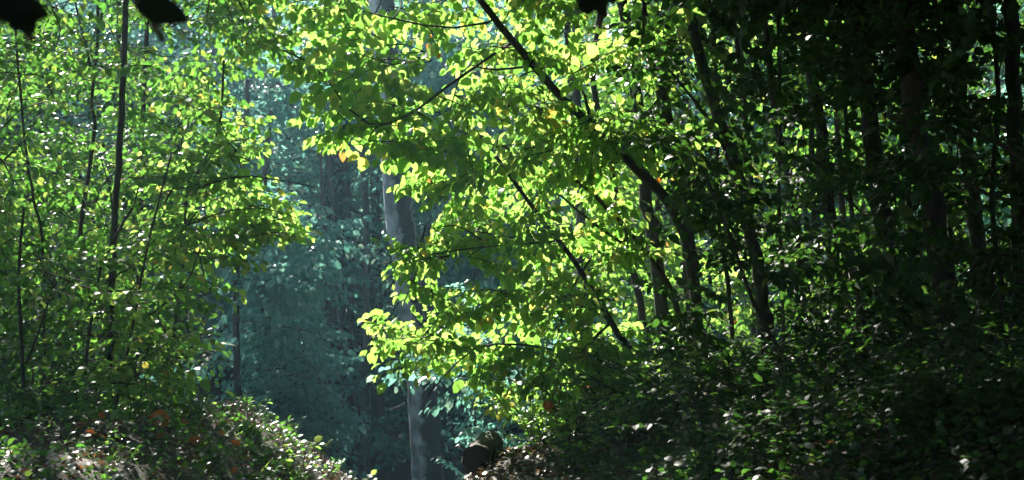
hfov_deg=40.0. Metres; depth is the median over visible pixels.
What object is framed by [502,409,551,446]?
woodland plant
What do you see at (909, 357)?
woodland plant
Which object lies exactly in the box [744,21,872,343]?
sapling
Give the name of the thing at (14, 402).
woodland plant
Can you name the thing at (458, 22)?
hillside tree
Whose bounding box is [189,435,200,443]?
fallen leaf
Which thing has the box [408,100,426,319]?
climbing vine
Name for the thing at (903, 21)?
shade tree
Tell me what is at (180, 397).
woodland plant
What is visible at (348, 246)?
tree
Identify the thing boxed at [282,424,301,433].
woodland plant
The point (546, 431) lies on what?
woodland plant
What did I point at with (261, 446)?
woodland plant
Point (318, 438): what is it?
woodland plant
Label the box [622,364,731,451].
woodland plant
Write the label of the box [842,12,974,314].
sapling
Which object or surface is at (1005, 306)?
woodland plant
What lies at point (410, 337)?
leaning tree
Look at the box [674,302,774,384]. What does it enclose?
woodland plant
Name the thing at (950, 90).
hillside tree
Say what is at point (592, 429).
woodland plant
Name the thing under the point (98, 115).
thicket tree
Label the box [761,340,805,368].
woodland plant
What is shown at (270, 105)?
tree
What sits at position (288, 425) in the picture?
woodland plant
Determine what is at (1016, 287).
woodland plant
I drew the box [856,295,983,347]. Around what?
woodland plant
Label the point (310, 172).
hillside tree
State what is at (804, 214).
hillside tree
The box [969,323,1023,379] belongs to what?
woodland plant
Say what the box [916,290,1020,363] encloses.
woodland plant
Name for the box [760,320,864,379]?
woodland plant
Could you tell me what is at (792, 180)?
sapling
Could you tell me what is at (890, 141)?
thicket tree
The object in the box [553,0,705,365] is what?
shade tree
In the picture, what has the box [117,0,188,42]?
hanging twig
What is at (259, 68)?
hillside tree
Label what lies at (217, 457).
woodland plant
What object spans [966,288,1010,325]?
woodland plant
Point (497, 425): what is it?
shrub
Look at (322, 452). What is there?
woodland plant
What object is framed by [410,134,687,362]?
leaning tree
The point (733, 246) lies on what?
sapling
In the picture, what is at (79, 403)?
woodland plant
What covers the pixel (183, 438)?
bush
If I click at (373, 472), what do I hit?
woodland plant
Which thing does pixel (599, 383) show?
woodland plant
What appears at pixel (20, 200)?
sapling
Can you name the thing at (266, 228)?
sapling
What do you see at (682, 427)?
woodland plant
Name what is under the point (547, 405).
withered leaf
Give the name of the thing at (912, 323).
woodland plant
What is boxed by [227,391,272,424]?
woodland plant
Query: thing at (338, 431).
tree
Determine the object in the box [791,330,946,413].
woodland plant
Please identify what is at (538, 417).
woodland plant
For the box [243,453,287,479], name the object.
woodland plant
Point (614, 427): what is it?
woodland plant
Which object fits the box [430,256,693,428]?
sapling
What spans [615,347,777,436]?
woodland plant
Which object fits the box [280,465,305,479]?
woodland plant
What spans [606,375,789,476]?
woodland plant
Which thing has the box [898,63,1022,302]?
hillside tree
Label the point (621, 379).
woodland plant
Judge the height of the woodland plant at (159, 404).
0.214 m
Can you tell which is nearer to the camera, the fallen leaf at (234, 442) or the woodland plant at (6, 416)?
the woodland plant at (6, 416)
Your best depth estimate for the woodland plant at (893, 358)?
5.65 m
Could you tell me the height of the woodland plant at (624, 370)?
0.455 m
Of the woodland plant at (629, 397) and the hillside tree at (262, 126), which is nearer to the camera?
the woodland plant at (629, 397)
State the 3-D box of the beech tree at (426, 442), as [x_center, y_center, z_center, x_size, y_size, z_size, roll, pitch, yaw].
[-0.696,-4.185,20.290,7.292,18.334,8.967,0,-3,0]
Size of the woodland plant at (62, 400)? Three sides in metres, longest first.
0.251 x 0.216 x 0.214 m
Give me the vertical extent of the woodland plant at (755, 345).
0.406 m
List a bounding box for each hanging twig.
[0,0,50,41]
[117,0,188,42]
[576,0,617,30]
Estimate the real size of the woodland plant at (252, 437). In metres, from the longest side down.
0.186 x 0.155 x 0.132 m
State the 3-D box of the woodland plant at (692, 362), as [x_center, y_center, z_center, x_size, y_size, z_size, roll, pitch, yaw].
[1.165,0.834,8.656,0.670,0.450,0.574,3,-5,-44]
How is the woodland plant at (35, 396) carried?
on the ground at (402, 470)
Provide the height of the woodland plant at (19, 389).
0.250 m
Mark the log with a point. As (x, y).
(486, 446)
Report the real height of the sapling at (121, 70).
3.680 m
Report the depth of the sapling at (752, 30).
9.77 m
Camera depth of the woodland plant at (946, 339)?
5.86 m
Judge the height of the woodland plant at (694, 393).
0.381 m
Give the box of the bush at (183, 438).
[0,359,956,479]
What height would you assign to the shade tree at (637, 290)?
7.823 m
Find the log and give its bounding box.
[462,429,503,474]
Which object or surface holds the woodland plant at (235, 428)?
on the ground at (402, 470)
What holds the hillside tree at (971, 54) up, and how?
on the ground at (402, 470)
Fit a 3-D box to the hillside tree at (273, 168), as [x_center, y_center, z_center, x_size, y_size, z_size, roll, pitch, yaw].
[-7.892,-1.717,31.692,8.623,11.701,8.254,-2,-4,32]
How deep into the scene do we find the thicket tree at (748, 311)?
17.08 m
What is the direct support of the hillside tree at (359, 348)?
on the ground at (402, 470)
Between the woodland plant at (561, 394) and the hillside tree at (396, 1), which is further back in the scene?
the hillside tree at (396, 1)
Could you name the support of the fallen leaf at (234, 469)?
on the ground at (402, 470)
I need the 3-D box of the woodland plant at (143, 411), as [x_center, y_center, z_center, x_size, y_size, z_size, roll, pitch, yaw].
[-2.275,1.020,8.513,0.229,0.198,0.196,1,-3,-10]
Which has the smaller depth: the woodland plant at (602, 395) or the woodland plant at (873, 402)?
the woodland plant at (873, 402)
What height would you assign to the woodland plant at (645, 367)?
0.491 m
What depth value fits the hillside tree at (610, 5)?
44.58 m
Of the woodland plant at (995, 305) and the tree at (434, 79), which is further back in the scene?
the tree at (434, 79)
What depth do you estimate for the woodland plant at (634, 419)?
7.68 m
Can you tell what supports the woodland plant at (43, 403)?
on the ground at (402, 470)
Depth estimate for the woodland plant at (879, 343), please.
7.76 m
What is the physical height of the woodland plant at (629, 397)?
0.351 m
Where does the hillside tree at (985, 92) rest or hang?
on the ground at (402, 470)
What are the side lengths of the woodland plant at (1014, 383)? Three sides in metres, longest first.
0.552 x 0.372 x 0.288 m
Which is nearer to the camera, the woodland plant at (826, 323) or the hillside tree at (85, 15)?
the woodland plant at (826, 323)
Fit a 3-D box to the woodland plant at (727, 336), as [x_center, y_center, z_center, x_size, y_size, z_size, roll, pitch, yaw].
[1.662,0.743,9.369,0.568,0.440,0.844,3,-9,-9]
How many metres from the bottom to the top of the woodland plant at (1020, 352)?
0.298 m
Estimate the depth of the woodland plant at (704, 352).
7.84 m
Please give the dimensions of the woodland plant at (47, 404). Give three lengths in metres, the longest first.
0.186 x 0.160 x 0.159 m
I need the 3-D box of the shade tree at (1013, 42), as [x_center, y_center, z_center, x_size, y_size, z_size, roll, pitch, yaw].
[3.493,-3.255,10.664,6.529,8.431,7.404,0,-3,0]
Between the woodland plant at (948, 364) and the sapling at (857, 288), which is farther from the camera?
the sapling at (857, 288)
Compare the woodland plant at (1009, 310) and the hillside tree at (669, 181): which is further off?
the hillside tree at (669, 181)
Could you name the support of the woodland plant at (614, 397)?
on the ground at (402, 470)
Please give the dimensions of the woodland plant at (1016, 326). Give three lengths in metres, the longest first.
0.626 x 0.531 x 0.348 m
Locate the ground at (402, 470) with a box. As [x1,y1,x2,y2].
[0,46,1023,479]
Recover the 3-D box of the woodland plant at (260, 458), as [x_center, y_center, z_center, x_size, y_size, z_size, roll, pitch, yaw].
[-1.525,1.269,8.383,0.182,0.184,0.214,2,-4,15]
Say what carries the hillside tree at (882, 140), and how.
on the ground at (402, 470)
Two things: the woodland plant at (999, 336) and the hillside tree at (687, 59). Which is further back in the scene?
the hillside tree at (687, 59)
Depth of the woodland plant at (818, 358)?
6.92 m
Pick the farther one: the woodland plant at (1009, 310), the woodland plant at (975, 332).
the woodland plant at (1009, 310)
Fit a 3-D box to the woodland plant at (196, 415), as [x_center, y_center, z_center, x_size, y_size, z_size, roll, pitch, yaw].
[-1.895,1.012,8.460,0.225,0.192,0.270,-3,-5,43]
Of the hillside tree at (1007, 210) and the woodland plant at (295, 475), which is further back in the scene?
the hillside tree at (1007, 210)
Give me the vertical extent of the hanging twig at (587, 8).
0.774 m
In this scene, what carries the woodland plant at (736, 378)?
on the ground at (402, 470)
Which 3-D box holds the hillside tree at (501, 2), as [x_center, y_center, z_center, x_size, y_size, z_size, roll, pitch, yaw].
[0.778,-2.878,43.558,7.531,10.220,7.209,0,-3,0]
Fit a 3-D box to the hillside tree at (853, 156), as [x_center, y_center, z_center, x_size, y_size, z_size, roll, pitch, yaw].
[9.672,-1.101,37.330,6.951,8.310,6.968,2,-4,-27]
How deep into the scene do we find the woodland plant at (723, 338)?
10.11 m
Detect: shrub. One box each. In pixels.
[366,309,645,479]
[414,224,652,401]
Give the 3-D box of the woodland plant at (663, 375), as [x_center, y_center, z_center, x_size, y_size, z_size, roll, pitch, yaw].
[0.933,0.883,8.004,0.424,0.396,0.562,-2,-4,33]
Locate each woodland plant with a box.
[0,382,24,410]
[0,386,39,423]
[0,402,16,426]
[3,397,41,428]
[9,384,45,418]
[11,385,62,418]
[33,383,69,415]
[36,394,54,416]
[49,382,96,416]
[51,394,90,411]
[81,394,111,413]
[118,393,155,417]
[127,404,164,420]
[145,393,186,412]
[157,396,193,420]
[170,394,217,424]
[181,393,213,418]
[206,445,236,467]
[216,421,243,438]
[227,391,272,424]
[232,433,257,454]
[236,411,277,442]
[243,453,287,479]
[244,438,270,467]
[252,436,270,455]
[270,435,323,476]
[276,415,305,432]
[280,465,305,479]
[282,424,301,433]
[308,437,332,456]
[318,464,341,477]
[331,457,343,469]
[349,470,376,479]
[498,368,563,443]
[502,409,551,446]
[511,390,568,445]
[511,397,567,445]
[519,358,641,443]
[519,359,611,446]
[523,389,562,444]
[527,375,622,442]
[537,402,575,444]
[538,386,580,432]
[546,337,673,420]
[547,388,642,459]
[548,358,672,439]
[549,402,619,475]
[554,352,679,438]
[556,383,626,440]
[556,391,605,430]
[560,390,627,446]
[567,337,711,422]
[574,365,629,406]
[580,350,691,421]
[583,381,669,449]
[588,393,642,446]
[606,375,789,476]
[606,382,661,446]
[608,381,700,441]
[609,346,730,414]
[611,359,697,408]
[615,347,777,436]
[617,349,707,380]
[621,330,752,428]
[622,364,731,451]
[631,359,708,411]
[634,355,768,454]
[635,360,748,409]
[640,384,727,436]
[648,326,758,386]
[653,409,775,469]
[654,318,760,375]
[656,333,803,410]
[663,340,768,403]
[666,326,754,368]
[667,418,735,462]
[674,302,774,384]
[674,332,769,385]
[681,340,803,436]
[681,363,812,426]
[699,341,808,402]
[703,400,785,447]
[711,367,876,445]
[713,322,761,376]
[714,317,797,373]
[718,408,812,475]
[723,323,808,367]
[734,347,801,388]
[735,324,851,380]
[747,348,891,444]
[758,319,864,379]
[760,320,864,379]
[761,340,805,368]
[762,283,895,377]
[766,345,817,379]
[777,303,904,375]
[778,333,838,380]
[782,380,895,426]
[783,316,875,389]
[784,284,883,357]
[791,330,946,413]
[810,301,942,370]
[814,314,952,374]
[818,365,950,437]
[828,323,936,370]
[836,299,937,362]
[851,308,931,343]
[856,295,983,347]
[858,348,989,421]
[866,302,999,367]
[870,332,982,399]
[871,305,1023,407]
[884,304,1023,394]
[896,300,1010,360]
[912,313,1023,369]
[913,316,998,359]
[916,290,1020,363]
[916,309,1012,359]
[932,273,1023,349]
[933,298,1021,356]
[948,307,1023,348]
[956,344,1023,403]
[959,313,1023,349]
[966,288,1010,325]
[967,299,1023,334]
[968,335,1022,397]
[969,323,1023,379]
[974,324,1023,365]
[979,345,1023,393]
[981,293,1019,316]
[986,296,1009,330]
[993,363,1023,379]
[1000,350,1023,367]
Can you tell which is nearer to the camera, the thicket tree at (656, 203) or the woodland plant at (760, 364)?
the woodland plant at (760, 364)
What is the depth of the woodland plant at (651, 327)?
9.37 m
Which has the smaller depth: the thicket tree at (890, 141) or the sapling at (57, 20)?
the sapling at (57, 20)
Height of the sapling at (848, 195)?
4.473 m
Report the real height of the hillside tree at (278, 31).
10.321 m
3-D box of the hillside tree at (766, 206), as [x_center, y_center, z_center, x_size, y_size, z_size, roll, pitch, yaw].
[5.713,-0.253,28.370,6.721,9.619,7.154,-1,-3,18]
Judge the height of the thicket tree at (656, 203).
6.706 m
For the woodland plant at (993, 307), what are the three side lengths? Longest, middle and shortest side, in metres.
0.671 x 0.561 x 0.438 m
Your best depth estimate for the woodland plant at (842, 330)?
8.57 m
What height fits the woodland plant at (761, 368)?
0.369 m
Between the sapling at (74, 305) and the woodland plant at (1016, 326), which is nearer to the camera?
the woodland plant at (1016, 326)
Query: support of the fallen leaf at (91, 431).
on the ground at (402, 470)
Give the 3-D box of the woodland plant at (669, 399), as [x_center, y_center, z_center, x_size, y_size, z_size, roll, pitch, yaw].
[0.970,0.789,7.622,0.733,0.572,0.876,3,-2,2]
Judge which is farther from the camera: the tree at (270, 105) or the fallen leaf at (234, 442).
the tree at (270, 105)
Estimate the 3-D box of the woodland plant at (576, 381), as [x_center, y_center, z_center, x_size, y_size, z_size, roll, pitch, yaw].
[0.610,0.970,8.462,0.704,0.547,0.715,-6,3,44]
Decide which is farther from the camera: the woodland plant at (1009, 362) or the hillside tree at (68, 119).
the hillside tree at (68, 119)
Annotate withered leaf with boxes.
[543,398,552,412]
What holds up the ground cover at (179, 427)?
on the ground at (402, 470)
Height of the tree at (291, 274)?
6.128 m
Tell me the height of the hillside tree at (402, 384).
9.237 m
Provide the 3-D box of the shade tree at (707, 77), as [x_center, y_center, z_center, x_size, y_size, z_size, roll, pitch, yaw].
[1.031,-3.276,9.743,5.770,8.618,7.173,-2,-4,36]
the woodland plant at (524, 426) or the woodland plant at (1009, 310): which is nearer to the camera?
the woodland plant at (1009, 310)
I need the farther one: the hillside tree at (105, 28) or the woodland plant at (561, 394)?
the hillside tree at (105, 28)
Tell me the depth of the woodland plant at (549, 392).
8.61 m
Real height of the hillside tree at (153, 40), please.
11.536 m
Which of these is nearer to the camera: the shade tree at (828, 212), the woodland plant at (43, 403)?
the woodland plant at (43, 403)
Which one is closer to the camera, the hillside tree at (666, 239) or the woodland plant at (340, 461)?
the woodland plant at (340, 461)
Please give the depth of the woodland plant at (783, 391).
5.34 m
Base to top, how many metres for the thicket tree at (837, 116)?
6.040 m
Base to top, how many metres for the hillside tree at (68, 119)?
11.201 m
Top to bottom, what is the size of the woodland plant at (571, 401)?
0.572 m
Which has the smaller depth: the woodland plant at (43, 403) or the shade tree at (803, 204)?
the woodland plant at (43, 403)
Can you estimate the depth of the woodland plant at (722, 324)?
11.37 m
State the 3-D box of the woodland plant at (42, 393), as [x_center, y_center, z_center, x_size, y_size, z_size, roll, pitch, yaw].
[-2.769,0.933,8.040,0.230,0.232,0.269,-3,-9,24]
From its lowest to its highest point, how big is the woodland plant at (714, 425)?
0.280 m
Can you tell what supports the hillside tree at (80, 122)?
on the ground at (402, 470)
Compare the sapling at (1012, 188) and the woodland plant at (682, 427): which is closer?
the woodland plant at (682, 427)
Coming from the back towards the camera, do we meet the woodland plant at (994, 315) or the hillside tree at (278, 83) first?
the hillside tree at (278, 83)
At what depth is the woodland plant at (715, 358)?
6.23 m
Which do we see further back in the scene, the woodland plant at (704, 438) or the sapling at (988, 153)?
the sapling at (988, 153)
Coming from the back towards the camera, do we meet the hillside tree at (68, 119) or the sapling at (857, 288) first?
the hillside tree at (68, 119)
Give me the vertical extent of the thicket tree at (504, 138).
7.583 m
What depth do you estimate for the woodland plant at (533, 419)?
8.92 m
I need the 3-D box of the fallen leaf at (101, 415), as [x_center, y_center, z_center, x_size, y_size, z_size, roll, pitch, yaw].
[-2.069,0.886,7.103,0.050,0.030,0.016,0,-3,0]
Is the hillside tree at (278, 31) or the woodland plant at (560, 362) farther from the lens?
the hillside tree at (278, 31)
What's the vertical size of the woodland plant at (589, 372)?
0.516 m
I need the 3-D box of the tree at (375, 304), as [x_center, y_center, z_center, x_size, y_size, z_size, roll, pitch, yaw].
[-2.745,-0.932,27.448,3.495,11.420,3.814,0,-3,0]
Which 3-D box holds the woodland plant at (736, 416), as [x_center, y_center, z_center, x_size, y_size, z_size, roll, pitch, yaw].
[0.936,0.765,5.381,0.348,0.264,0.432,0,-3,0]
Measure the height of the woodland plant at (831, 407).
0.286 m
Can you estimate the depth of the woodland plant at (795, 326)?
8.02 m
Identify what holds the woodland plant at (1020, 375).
on the ground at (402, 470)
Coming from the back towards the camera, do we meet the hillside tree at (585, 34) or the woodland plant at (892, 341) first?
the hillside tree at (585, 34)
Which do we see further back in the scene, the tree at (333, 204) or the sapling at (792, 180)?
the tree at (333, 204)
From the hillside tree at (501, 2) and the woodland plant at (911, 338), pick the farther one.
the hillside tree at (501, 2)
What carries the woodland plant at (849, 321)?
on the ground at (402, 470)
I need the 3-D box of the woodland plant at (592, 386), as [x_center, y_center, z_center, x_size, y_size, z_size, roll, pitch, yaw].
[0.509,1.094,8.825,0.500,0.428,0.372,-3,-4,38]
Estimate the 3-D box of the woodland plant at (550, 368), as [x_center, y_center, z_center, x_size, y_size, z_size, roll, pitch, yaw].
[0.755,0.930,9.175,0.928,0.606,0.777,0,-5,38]
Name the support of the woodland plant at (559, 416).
on the ground at (402, 470)
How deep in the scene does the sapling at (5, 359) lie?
8.21 m
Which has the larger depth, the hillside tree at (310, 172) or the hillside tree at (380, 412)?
the hillside tree at (310, 172)
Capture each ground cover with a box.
[0,387,335,479]
[0,434,143,479]
[503,331,1023,479]
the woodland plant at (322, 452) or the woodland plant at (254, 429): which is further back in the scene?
the woodland plant at (322, 452)
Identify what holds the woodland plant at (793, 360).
on the ground at (402, 470)
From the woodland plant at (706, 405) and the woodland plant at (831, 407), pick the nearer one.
the woodland plant at (831, 407)
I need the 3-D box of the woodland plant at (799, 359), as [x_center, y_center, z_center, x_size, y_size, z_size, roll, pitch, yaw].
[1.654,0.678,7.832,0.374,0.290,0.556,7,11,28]
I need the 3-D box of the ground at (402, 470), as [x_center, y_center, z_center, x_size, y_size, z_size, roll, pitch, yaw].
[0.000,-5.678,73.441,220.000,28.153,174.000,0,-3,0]
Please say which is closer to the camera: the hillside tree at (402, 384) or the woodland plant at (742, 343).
the woodland plant at (742, 343)
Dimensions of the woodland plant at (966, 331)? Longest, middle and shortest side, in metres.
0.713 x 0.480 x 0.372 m
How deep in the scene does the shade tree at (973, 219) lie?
12.35 m
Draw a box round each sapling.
[0,0,106,384]
[0,0,180,392]
[0,0,254,399]
[0,206,198,413]
[0,208,101,419]
[27,0,303,416]
[75,152,246,421]
[122,60,322,409]
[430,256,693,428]
[639,0,801,373]
[658,148,865,371]
[682,8,827,357]
[704,0,869,368]
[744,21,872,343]
[776,223,928,349]
[782,27,923,327]
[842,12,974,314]
[898,210,1023,346]
[919,0,1023,267]
[946,0,1023,311]
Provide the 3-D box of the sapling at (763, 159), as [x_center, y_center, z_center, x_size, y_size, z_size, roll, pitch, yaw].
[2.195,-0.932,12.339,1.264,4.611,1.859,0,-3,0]
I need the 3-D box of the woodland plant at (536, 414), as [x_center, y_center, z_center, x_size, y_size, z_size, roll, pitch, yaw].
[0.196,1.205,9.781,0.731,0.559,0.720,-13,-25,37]
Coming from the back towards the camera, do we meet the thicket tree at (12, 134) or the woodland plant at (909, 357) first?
the thicket tree at (12, 134)
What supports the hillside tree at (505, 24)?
on the ground at (402, 470)
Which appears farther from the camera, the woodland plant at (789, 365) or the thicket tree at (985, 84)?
the thicket tree at (985, 84)
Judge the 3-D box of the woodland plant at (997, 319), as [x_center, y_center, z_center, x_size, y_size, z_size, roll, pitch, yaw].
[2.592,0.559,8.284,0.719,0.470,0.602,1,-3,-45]
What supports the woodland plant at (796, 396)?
on the ground at (402, 470)
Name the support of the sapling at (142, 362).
on the ground at (402, 470)
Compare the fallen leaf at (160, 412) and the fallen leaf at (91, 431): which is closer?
the fallen leaf at (91, 431)
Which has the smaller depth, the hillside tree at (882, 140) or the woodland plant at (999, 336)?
the woodland plant at (999, 336)
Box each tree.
[0,0,214,386]
[0,10,113,366]
[0,27,152,382]
[0,71,51,377]
[1,0,319,401]
[7,1,234,405]
[8,0,391,404]
[15,0,131,247]
[16,5,48,383]
[51,0,167,199]
[71,5,237,272]
[107,0,433,384]
[132,8,299,229]
[140,80,371,462]
[148,5,419,476]
[155,77,324,322]
[192,313,370,479]
[199,0,732,380]
[199,98,536,479]
[200,7,297,126]
[221,152,389,411]
[235,0,490,346]
[241,1,410,229]
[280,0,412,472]
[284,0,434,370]
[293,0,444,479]
[321,25,354,478]
[345,197,489,434]
[350,0,512,212]
[352,0,621,441]
[357,68,625,449]
[357,155,685,398]
[369,0,445,479]
[376,7,563,357]
[397,68,676,421]
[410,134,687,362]
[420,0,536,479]
[440,0,691,351]
[450,0,563,77]
[462,0,592,211]
[480,0,902,351]
[503,0,879,371]
[524,0,776,353]
[530,0,735,362]
[549,13,661,44]
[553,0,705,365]
[557,0,857,353]
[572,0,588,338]
[581,4,701,226]
[585,0,819,373]
[604,0,894,341]
[605,34,740,338]
[631,15,964,375]
[639,58,828,324]
[652,0,1023,343]
[653,0,885,351]
[696,0,968,345]
[705,0,929,351]
[708,20,1023,368]
[723,0,990,336]
[772,0,1023,318]
[808,51,963,312]
[820,0,1023,318]
[841,0,1019,228]
[841,0,1023,330]
[876,1,1023,345]
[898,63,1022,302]
[922,0,1023,304]
[926,1,1023,295]
[929,2,1023,297]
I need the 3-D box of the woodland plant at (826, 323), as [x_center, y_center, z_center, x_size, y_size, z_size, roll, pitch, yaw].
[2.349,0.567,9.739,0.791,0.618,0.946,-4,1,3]
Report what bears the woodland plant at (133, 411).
on the ground at (402, 470)
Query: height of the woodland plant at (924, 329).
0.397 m
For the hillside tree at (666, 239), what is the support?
on the ground at (402, 470)
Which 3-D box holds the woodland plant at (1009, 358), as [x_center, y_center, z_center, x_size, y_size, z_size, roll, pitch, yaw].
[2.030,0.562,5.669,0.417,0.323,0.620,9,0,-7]
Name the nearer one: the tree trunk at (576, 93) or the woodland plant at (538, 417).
the woodland plant at (538, 417)
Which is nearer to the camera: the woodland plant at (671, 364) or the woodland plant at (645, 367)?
the woodland plant at (645, 367)
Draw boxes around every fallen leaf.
[86,429,93,434]
[98,412,105,417]
[144,410,170,425]
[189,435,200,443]
[230,439,242,446]
[231,467,238,472]
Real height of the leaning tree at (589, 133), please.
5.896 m
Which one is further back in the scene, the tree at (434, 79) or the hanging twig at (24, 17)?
the tree at (434, 79)
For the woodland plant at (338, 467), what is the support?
on the ground at (402, 470)
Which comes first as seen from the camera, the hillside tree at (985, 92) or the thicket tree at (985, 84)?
the thicket tree at (985, 84)
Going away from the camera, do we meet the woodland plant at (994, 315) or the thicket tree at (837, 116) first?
the woodland plant at (994, 315)
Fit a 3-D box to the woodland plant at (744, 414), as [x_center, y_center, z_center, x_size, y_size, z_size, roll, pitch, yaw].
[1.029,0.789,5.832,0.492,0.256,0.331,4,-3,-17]
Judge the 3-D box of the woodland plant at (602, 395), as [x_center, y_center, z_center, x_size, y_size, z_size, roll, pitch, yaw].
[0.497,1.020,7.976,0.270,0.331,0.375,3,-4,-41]
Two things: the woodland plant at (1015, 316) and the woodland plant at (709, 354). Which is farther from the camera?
the woodland plant at (709, 354)
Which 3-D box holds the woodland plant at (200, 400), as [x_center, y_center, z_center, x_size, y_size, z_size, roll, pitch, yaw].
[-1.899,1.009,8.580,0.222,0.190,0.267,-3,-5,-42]
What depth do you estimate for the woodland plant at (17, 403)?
7.41 m
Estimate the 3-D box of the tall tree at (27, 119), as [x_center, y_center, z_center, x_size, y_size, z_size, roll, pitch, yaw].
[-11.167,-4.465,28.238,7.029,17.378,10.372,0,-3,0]
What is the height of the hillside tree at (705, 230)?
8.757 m
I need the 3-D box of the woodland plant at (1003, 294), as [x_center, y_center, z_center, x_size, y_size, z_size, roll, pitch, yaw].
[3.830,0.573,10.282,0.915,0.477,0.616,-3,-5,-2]
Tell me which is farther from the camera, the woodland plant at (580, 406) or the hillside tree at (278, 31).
the hillside tree at (278, 31)
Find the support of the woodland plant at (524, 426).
on the ground at (402, 470)
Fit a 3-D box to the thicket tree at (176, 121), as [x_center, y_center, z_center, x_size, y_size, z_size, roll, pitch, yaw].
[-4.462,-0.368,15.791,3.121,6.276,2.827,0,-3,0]
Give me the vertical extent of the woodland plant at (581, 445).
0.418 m
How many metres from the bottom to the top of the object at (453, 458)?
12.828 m
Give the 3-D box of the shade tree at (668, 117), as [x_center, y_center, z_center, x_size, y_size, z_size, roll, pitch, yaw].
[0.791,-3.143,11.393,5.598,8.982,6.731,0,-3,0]
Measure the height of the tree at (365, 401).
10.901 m
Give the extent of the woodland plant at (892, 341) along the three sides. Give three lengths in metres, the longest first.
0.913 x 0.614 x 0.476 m
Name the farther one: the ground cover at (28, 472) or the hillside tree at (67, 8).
the hillside tree at (67, 8)
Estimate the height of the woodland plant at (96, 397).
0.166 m
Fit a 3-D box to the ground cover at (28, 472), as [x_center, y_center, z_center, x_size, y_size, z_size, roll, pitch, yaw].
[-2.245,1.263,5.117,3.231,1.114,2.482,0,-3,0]
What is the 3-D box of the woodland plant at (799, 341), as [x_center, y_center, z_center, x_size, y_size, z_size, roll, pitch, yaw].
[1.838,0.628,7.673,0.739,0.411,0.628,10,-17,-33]
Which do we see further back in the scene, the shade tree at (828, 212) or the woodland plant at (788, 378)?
the shade tree at (828, 212)
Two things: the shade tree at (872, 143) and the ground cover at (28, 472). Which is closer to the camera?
the ground cover at (28, 472)
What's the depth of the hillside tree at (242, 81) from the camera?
45.29 m
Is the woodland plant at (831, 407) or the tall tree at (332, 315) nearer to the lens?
the woodland plant at (831, 407)
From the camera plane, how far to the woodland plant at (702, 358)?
9.28 m
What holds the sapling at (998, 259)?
on the ground at (402, 470)
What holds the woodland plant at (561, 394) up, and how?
on the ground at (402, 470)
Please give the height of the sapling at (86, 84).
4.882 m

